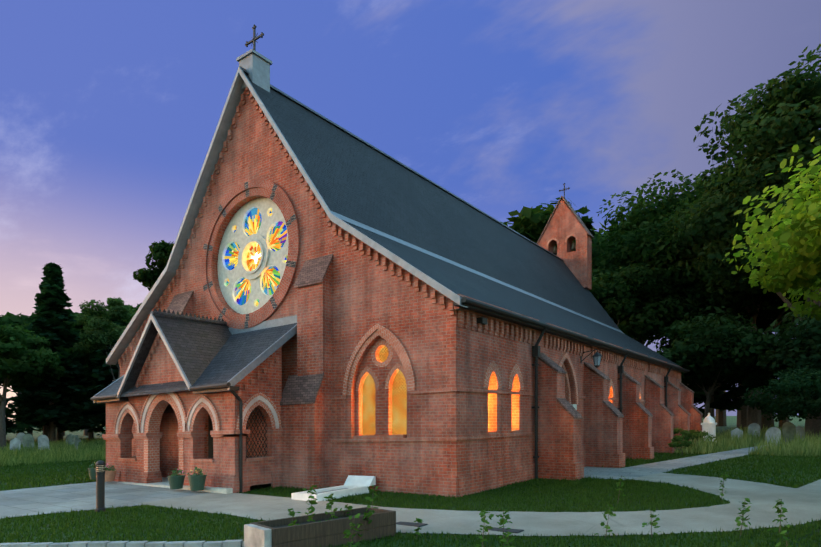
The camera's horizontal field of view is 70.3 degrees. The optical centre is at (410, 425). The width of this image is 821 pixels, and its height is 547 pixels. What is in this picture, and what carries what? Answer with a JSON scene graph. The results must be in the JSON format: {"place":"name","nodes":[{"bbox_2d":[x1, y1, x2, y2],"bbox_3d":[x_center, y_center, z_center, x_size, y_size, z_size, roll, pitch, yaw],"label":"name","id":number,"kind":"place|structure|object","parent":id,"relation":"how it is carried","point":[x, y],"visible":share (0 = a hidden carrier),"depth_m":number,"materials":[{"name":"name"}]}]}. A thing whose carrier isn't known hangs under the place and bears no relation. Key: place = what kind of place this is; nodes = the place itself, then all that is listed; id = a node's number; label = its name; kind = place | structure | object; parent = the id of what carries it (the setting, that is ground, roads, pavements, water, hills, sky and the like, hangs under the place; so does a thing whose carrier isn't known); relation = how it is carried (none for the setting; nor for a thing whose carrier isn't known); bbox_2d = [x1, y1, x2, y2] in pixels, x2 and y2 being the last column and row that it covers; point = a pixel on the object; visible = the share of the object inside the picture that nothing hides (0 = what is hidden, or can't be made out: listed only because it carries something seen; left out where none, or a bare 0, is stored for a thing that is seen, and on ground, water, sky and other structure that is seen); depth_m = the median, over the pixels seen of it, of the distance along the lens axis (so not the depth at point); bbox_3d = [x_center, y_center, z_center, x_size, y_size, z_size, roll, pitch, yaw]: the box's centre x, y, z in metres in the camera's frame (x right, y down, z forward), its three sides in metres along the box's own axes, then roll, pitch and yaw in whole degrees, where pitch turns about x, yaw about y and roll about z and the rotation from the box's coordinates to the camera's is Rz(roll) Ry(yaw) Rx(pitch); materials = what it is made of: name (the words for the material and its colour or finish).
{"place":"outdoors","nodes":[
{"label":"outdoors","id":0,"kind":"place"},
{"bbox_2d":[6,308,72,436],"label":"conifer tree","id":1,"kind":"object","parent":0,"point":[36,429],"depth_m":56.58,"materials":[{"name":"green plant"}]},
{"bbox_2d":[64,308,88,435],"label":"tree","id":2,"kind":"object","parent":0,"point":[85,432],"depth_m":70.80,"materials":[{"name":"green plant"}]},
{"bbox_2d":[71,298,128,433],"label":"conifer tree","id":3,"kind":"object","parent":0,"point":[101,371],"depth_m":43.30,"materials":[{"name":"green plant"}]},
{"bbox_2d":[0,481,210,518],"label":"paved path","id":4,"kind":"structure","parent":0,"point":[48,499],"depth_m":13.67,"materials":[{"name":"grey concrete"}]},
{"bbox_2d":[105,464,116,481],"bbox_3d":[-8.603,1.326,16.602,0.445,0.522,0.438,0,0,35],"label":"terracotta pot","id":5,"kind":"object","parent":4,"relation":"on","point":[110,473],"visible":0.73,"depth_m":16.50,"materials":[{"name":"ceramic"}]},
{"bbox_2d":[167,467,185,488],"bbox_3d":[-5.848,1.312,14.609,0.424,0.544,0.443,0,0,35],"label":"green pot","id":6,"kind":"object","parent":4,"relation":"on","point":[175,480],"visible":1,"depth_m":14.47,"materials":[{"name":"ceramic"}]},
{"bbox_2d":[187,467,206,490],"bbox_3d":[-5.202,1.288,14.225,0.445,0.588,0.458,0,0,35],"label":"green pot","id":7,"kind":"object","parent":4,"relation":"on","point":[196,482],"visible":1,"depth_m":14.09,"materials":[{"name":"ceramic"}]},
{"bbox_2d":[106,91,701,497],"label":"church walls","id":8,"kind":"structure","parent":0,"point":[355,311],"depth_m":15.12,"materials":[{"name":"red brick"}]},
{"bbox_2d":[362,346,406,434],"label":"church windows","id":9,"kind":"structure","parent":8,"relation":"in","point":[399,406],"depth_m":14.37,"materials":[{"name":"orange glass"}]},
{"bbox_2d":[116,73,683,371],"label":"roof","id":10,"kind":"structure","parent":8,"relation":"on","point":[352,178],"depth_m":20.12,"materials":[{"name":"grey tile"}]},
{"bbox_2d":[536,183,593,289],"bbox_3d":[10.073,-12.290,38.200,3.640,7.237,1.020,0,0,35],"label":"bell turret","id":11,"kind":"object","parent":10,"relation":"on","point":[565,228],"visible":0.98,"depth_m":37.62,"materials":[{"name":"red brick"}]},
{"bbox_2d":[580,349,601,367],"bbox_3d":[6.091,-2.248,19.637,0.737,0.632,0.312,0,0,35],"label":"wall lantern","id":12,"kind":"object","parent":8,"relation":"attached to","point":[596,356],"depth_m":19.46,"materials":[{"name":"black metal"}]},
{"bbox_2d":[0,415,820,546],"bbox_3d":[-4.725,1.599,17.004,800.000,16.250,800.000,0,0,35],"label":"lawn","id":13,"kind":"structure","parent":0,"point":[731,421],"depth_m":10.96,"materials":[{"name":"green plant"}]},
{"bbox_2d":[0,404,16,430],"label":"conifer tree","id":14,"kind":"object","parent":13,"relation":"on","point":[7,415],"visible":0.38,"depth_m":44.95,"materials":[{"name":"green plant"}]},
{"bbox_2d":[0,316,23,427],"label":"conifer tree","id":15,"kind":"object","parent":13,"relation":"on","point":[9,423],"visible":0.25,"depth_m":49.55,"materials":[{"name":"green plant"}]},
{"bbox_2d":[0,312,35,437],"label":"tree","id":16,"kind":"object","parent":13,"relation":"on","point":[7,318],"depth_m":61.88,"materials":[{"name":"green plant"}]},
{"bbox_2d":[0,324,65,449],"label":"tree","id":17,"kind":"object","parent":13,"relation":"on","point":[24,361],"depth_m":36.22,"materials":[{"name":"green plant"}]},
{"bbox_2d":[12,378,62,435],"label":"tree","id":18,"kind":"object","parent":13,"relation":"on","point":[38,388],"depth_m":51.74,"materials":[{"name":"green plant"}]},
{"bbox_2d":[6,322,79,439],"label":"tree","id":19,"kind":"object","parent":13,"relation":"on","point":[26,325],"depth_m":54.71,"materials":[{"name":"green plant"}]},
{"bbox_2d":[0,262,103,442],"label":"conifer tree","id":20,"kind":"object","parent":13,"relation":"on","point":[51,316],"depth_m":43.57,"materials":[{"name":"green plant"}]},
{"bbox_2d":[0,437,105,465],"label":"long grass","id":21,"kind":"structure","parent":13,"relation":"on","point":[60,451],"depth_m":28.73,"materials":[{"name":"green plant"}]},
{"bbox_2d":[59,309,103,440],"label":"tree","id":22,"kind":"object","parent":13,"relation":"on","point":[69,428],"depth_m":51.96,"materials":[{"name":"green plant"}]},
{"bbox_2d":[80,346,113,381],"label":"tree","id":23,"kind":"object","parent":13,"relation":"on","point":[108,379],"visible":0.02,"depth_m":46.87,"materials":[{"name":"green plant"}]},
{"bbox_2d":[57,303,141,366],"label":"tree","id":24,"kind":"object","parent":13,"relation":"on","point":[83,358],"visible":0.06,"depth_m":48.67,"materials":[{"name":"green plant"}]},
{"bbox_2d":[95,460,105,512],"bbox_3d":[-6.119,1.193,11.514,0.190,1.018,0.190,0,0,35],"label":"bollard light","id":25,"kind":"object","parent":13,"relation":"on","point":[100,484],"visible":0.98,"depth_m":11.46,"materials":[{"name":"black metal"}]},
{"bbox_2d":[72,297,136,380],"bbox_3d":[-20.215,-3.372,39.697,4.235,10.227,4.905,0,0,35],"label":"birch tree","id":26,"kind":"object","parent":13,"relation":"on","point":[99,339],"depth_m":38.49,"materials":[{"name":"green plant"}]},
{"bbox_2d":[0,540,243,546],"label":"kerb setts","id":27,"kind":"structure","parent":13,"relation":"on","point":[232,543],"depth_m":8.14,"materials":[{"name":"stone"}]},
{"bbox_2d":[133,240,173,290],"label":"tree","id":28,"kind":"object","parent":13,"relation":"on","point":[160,253],"visible":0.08,"depth_m":56.73,"materials":[{"name":"green plant"}]},
{"bbox_2d":[244,507,395,546],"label":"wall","id":29,"kind":"structure","parent":13,"relation":"on","point":[282,533],"depth_m":8.15,"materials":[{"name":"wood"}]},
{"bbox_2d":[288,508,300,525],"bbox_3d":[-1.636,1.428,7.982,0.258,0.582,0.249,0,0,35],"label":"planter plant","id":30,"kind":"object","parent":29,"relation":"in","point":[292,513],"depth_m":8.01,"materials":[{"name":"green plant"}]},
{"bbox_2d":[303,484,320,522],"bbox_3d":[-1.403,1.277,8.342,0.272,0.869,0.221,0,0,35],"label":"planter plant","id":31,"kind":"object","parent":29,"relation":"in","point":[312,508],"depth_m":8.35,"materials":[{"name":"green plant"}]},
{"bbox_2d":[324,493,337,520],"bbox_3d":[-1.172,1.352,8.669,0.254,0.704,0.241,0,0,35],"label":"planter plant","id":32,"kind":"object","parent":29,"relation":"in","point":[328,506],"depth_m":8.65,"materials":[{"name":"green plant"}]},
{"bbox_2d":[358,512,372,536],"bbox_3d":[-0.662,1.478,8.448,0.190,0.448,0.302,0,0,35],"label":"plant","id":33,"kind":"object","parent":29,"relation":"in","point":[369,515],"depth_m":8.44,"materials":[{"name":"green plant"}]},
{"bbox_2d":[365,485,377,513],"bbox_3d":[-0.579,1.300,8.807,0.268,0.791,0.294,0,0,35],"label":"planter plant","id":34,"kind":"object","parent":29,"relation":"in","point":[369,498],"depth_m":8.81,"materials":[{"name":"green plant"}]},
{"bbox_2d":[291,475,375,501],"bbox_3d":[-1.742,1.478,13.459,0.810,0.538,2.000,0,0,35],"label":"tomb","id":35,"kind":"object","parent":13,"relation":"on","point":[353,484],"depth_m":13.54,"materials":[{"name":"white stone"}]},
{"bbox_2d":[340,504,352,516],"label":"plant","id":36,"kind":"object","parent":13,"relation":"on","point":[349,507],"visible":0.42,"depth_m":9.03,"materials":[{"name":"green plant"}]},
{"bbox_2d":[343,513,361,546],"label":"plant","id":37,"kind":"object","parent":13,"relation":"on","point":[347,533],"depth_m":7.60,"materials":[{"name":"green plant"}]},
{"bbox_2d":[91,24,702,493],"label":"stone trim","id":38,"kind":"structure","parent":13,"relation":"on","point":[253,64],"depth_m":16.73,"materials":[{"name":"grey stone"}]},
{"bbox_2d":[96,316,296,397],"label":"porch roof","id":39,"kind":"structure","parent":38,"relation":"attached to","point":[205,353],"depth_m":15.78,"materials":[{"name":"tile"}]},
{"bbox_2d":[225,208,287,305],"bbox_3d":[-4.563,-4.959,17.239,2.904,2.949,0.001,0,0,35],"label":"stained glass","id":40,"kind":"object","parent":38,"relation":"attached to","point":[277,241],"visible":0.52,"depth_m":17.25,"materials":[{"name":"multicoloured glass"}]},
{"bbox_2d":[251,252,260,263],"bbox_3d":[-4.564,-4.941,17.234,0.460,0.361,0.001,0,0,35],"label":"rose dove","id":41,"kind":"object","parent":40,"relation":"attached to","point":[255,257],"visible":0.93,"depth_m":17.22,"materials":[{"name":"white glass"}]},
{"bbox_2d":[10,422,804,449],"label":"gravestones","id":42,"kind":"object","parent":13,"relation":"on","point":[789,429],"visible":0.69,"depth_m":33.97,"materials":[{"name":"stone"}]},
{"bbox_2d":[414,518,422,539],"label":"sapling","id":43,"kind":"object","parent":13,"relation":"on","point":[419,521],"depth_m":8.44,"materials":[{"name":"green plant"}]},
{"bbox_2d":[476,510,493,546],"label":"sapling","id":44,"kind":"object","parent":13,"relation":"on","point":[482,514],"depth_m":7.80,"materials":[{"name":"green plant"}]},
{"bbox_2d":[496,509,511,544],"bbox_3d":[1.300,1.421,8.139,0.231,0.524,0.270,0,0,35],"label":"sapling","id":45,"kind":"object","parent":13,"relation":"on","point":[505,521],"depth_m":8.14,"materials":[{"name":"green plant"}]},
{"bbox_2d":[500,531,514,546],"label":"sapling","id":46,"kind":"object","parent":13,"relation":"on","point":[503,540],"depth_m":7.30,"materials":[{"name":"green plant"}]},
{"bbox_2d":[501,197,606,272],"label":"tree","id":47,"kind":"object","parent":13,"relation":"on","point":[530,223],"visible":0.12,"depth_m":47.24,"materials":[{"name":"green plant"}]},
{"bbox_2d":[575,217,601,260],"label":"tree","id":48,"kind":"object","parent":13,"relation":"on","point":[588,223],"depth_m":54.11,"materials":[{"name":"green plant"}]},
{"bbox_2d":[572,223,615,253],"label":"tree","id":49,"kind":"object","parent":13,"relation":"on","point":[596,240],"depth_m":58.79,"materials":[{"name":"green plant"}]},
{"bbox_2d":[595,504,615,537],"bbox_3d":[2.857,1.396,8.565,0.301,0.524,0.238,0,0,35],"label":"sapling","id":50,"kind":"object","parent":13,"relation":"on","point":[609,512],"depth_m":8.53,"materials":[{"name":"green plant"}]},
{"bbox_2d":[592,255,631,280],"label":"tree","id":51,"kind":"object","parent":13,"relation":"on","point":[609,266],"visible":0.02,"depth_m":50.52,"materials":[{"name":"green plant"}]},
{"bbox_2d":[595,220,636,339],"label":"tree","id":52,"kind":"object","parent":13,"relation":"on","point":[601,229],"depth_m":69.16,"materials":[{"name":"green plant"}]},
{"bbox_2d":[614,475,625,500],"bbox_3d":[4.183,1.284,11.703,0.254,0.622,0.224,0,0,35],"label":"sapling","id":53,"kind":"object","parent":13,"relation":"on","point":[618,484],"depth_m":11.67,"materials":[{"name":"green plant"}]},
{"bbox_2d":[575,210,674,255],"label":"tree","id":54,"kind":"object","parent":13,"relation":"on","point":[598,236],"depth_m":59.98,"materials":[{"name":"green plant"}]},
{"bbox_2d":[584,467,670,479],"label":"paved path","id":55,"kind":"structure","parent":13,"relation":"on","point":[602,472],"depth_m":17.51,"materials":[{"name":"grey concrete"}]},
{"bbox_2d":[589,263,695,343],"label":"tree","id":56,"kind":"object","parent":13,"relation":"on","point":[634,306],"depth_m":44.19,"materials":[{"name":"green plant"}]},
{"bbox_2d":[642,508,659,536],"bbox_3d":[3.505,1.415,8.476,0.276,0.474,0.260,0,0,35],"label":"sapling","id":57,"kind":"object","parent":13,"relation":"on","point":[655,523],"depth_m":8.46,"materials":[{"name":"green plant"}]},
{"bbox_2d":[592,169,735,385],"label":"tree","id":58,"kind":"object","parent":13,"relation":"on","point":[638,223],"depth_m":49.73,"materials":[{"name":"green plant"}]},
{"bbox_2d":[634,313,732,346],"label":"tree","id":59,"kind":"object","parent":13,"relation":"on","point":[646,345],"depth_m":62.59,"materials":[{"name":"green plant"}]},
{"bbox_2d":[673,427,700,440],"bbox_3d":[13.512,0.785,28.689,1.652,1.442,1.708,0,0,35],"label":"shrub","id":60,"kind":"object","parent":13,"relation":"on","point":[689,433],"depth_m":28.43,"materials":[{"name":"green plant"}]},
{"bbox_2d":[668,344,721,417],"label":"tree","id":61,"kind":"object","parent":13,"relation":"on","point":[701,410],"visible":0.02,"depth_m":56.77,"materials":[{"name":"green plant"}]},
{"bbox_2d":[693,431,715,439],"bbox_3d":[15.653,0.805,31.820,1.788,1.256,1.661,0,0,35],"label":"shrub","id":62,"kind":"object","parent":13,"relation":"on","point":[704,433],"depth_m":31.52,"materials":[{"name":"green plant"}]},
{"bbox_2d":[701,413,716,441],"bbox_3d":[16.752,0.244,32.744,0.800,1.958,0.800,0,0,35],"label":"grave monument","id":63,"kind":"object","parent":13,"relation":"on","point":[708,424],"visible":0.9,"depth_m":32.52,"materials":[{"name":"white stone"}]},
{"bbox_2d":[648,305,783,418],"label":"tree","id":64,"kind":"object","parent":13,"relation":"on","point":[704,351],"depth_m":40.05,"materials":[{"name":"green plant"}]},
{"bbox_2d":[715,390,726,425],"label":"tree","id":65,"kind":"object","parent":13,"relation":"on","point":[720,418],"depth_m":78.98,"materials":[{"name":"brown plant"}]},
{"bbox_2d":[715,473,729,499],"bbox_3d":[6.317,1.259,11.803,0.270,0.617,0.192,0,0,35],"label":"sapling","id":66,"kind":"object","parent":13,"relation":"on","point":[722,484],"depth_m":11.79,"materials":[{"name":"green plant"}]},
{"bbox_2d":[636,202,814,430],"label":"tree","id":67,"kind":"object","parent":13,"relation":"on","point":[734,295],"depth_m":44.15,"materials":[{"name":"green plant"}]},
{"bbox_2d":[690,313,761,419],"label":"tree","id":68,"kind":"object","parent":13,"relation":"on","point":[699,396],"depth_m":53.53,"materials":[{"name":"green plant"}]},
{"bbox_2d":[737,384,747,427],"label":"tree","id":69,"kind":"object","parent":13,"relation":"on","point":[742,416],"depth_m":71.36,"materials":[{"name":"plant"}]},
{"bbox_2d":[665,44,820,437],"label":"tree","id":70,"kind":"object","parent":13,"relation":"on","point":[778,126],"depth_m":37.01,"materials":[{"name":"green plant"}]},
{"bbox_2d":[735,498,751,535],"bbox_3d":[4.846,1.343,8.493,0.245,0.583,0.284,0,0,35],"label":"sapling","id":71,"kind":"object","parent":13,"relation":"on","point":[738,521],"depth_m":8.49,"materials":[{"name":"green plant"}]},
{"bbox_2d":[674,424,820,456],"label":"long grass","id":72,"kind":"structure","parent":13,"relation":"on","point":[808,445],"depth_m":27.10,"materials":[{"name":"green plant"}]},
{"bbox_2d":[697,304,804,418],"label":"tree","id":73,"kind":"object","parent":13,"relation":"on","point":[733,394],"depth_m":52.70,"materials":[{"name":"green plant"}]},
{"bbox_2d":[761,318,773,428],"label":"tree","id":74,"kind":"object","parent":13,"relation":"on","point":[766,422],"depth_m":56.37,"materials":[{"name":"green plant"}]},
{"bbox_2d":[767,499,789,532],"bbox_3d":[5.488,1.350,8.639,0.306,0.551,0.222,0,0,77],"label":"sapling","id":75,"kind":"object","parent":13,"relation":"on","point":[778,511],"depth_m":8.62,"materials":[{"name":"green plant"}]},
{"bbox_2d":[741,360,820,421],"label":"tree","id":76,"kind":"object","parent":13,"relation":"on","point":[799,391],"depth_m":32.11,"materials":[{"name":"green plant"}]},
{"bbox_2d":[775,530,795,546],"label":"sapling","id":77,"kind":"object","parent":13,"relation":"on","point":[784,537],"depth_m":7.56,"materials":[{"name":"green plant"}]},
{"bbox_2d":[756,304,820,375],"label":"tree","id":78,"kind":"object","parent":13,"relation":"on","point":[802,347],"visible":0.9,"depth_m":35.15,"materials":[{"name":"green plant"}]},
{"bbox_2d":[772,309,807,427],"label":"tree","id":79,"kind":"object","parent":13,"relation":"on","point":[781,423],"depth_m":68.29,"materials":[{"name":"green plant"}]},
{"bbox_3d":[11.121,-1.320,9.190,7.929,6.326,8.944,0,0,35],"label":"lime tree wood","id":80,"kind":"object","parent":13,"relation":"on","visible":0},
{"bbox_2d":[722,137,820,320],"bbox_3d":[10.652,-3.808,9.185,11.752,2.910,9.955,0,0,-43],"label":"lime tree","id":81,"kind":"object","parent":80,"relation":"on","point":[793,272],"visible":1,"depth_m":9.78,"materials":[{"name":"green plant"}]},
{"bbox_2d":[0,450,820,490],"bbox_3d":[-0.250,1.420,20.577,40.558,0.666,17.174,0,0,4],"label":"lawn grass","id":82,"kind":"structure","parent":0,"point":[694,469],"depth_m":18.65,"materials":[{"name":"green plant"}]},
{"bbox_2d":[88,460,95,479],"bbox_3d":[-9.324,1.302,17.227,0.388,0.564,0.355,0,0,35],"label":"green pot","id":83,"kind":"object","parent":82,"relation":"on","point":[92,472],"visible":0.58,"depth_m":17.10,"materials":[{"name":"ceramic"}]},
{"bbox_2d":[0,0,820,419],"label":"sky","id":84,"kind":"structure","parent":0,"point":[111,110],"materials":[{"name":"blue"}]},
{"bbox_2d":[136,479,820,535],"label":"path","id":85,"kind":"structure","parent":0,"point":[686,520],"depth_m":10.25,"materials":[{"name":"concrete"}]},
{"bbox_2d":[396,521,523,532],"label":"drain covers","id":86,"kind":"object","parent":85,"relation":"on","point":[424,524],"visible":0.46,"depth_m":9.30,"materials":[{"name":"metal"}]},
{"bbox_2d":[631,473,820,505],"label":"path","id":87,"kind":"structure","parent":85,"relation":"on","point":[738,491],"depth_m":13.46,"materials":[{"name":"concrete"}]},
{"bbox_2d":[667,435,691,454],"bbox_3d":[11.343,0.987,24.714,0.949,1.206,1.281,0,0,35],"label":"shrub","id":88,"kind":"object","parent":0,"point":[679,441],"depth_m":24.60,"materials":[{"name":"green plant"}]},
{"bbox_2d":[613,444,779,472],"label":"path paving","id":89,"kind":"structure","parent":0,"point":[662,466],"depth_m":21.44,"materials":[{"name":"grey concrete"}]}
]}

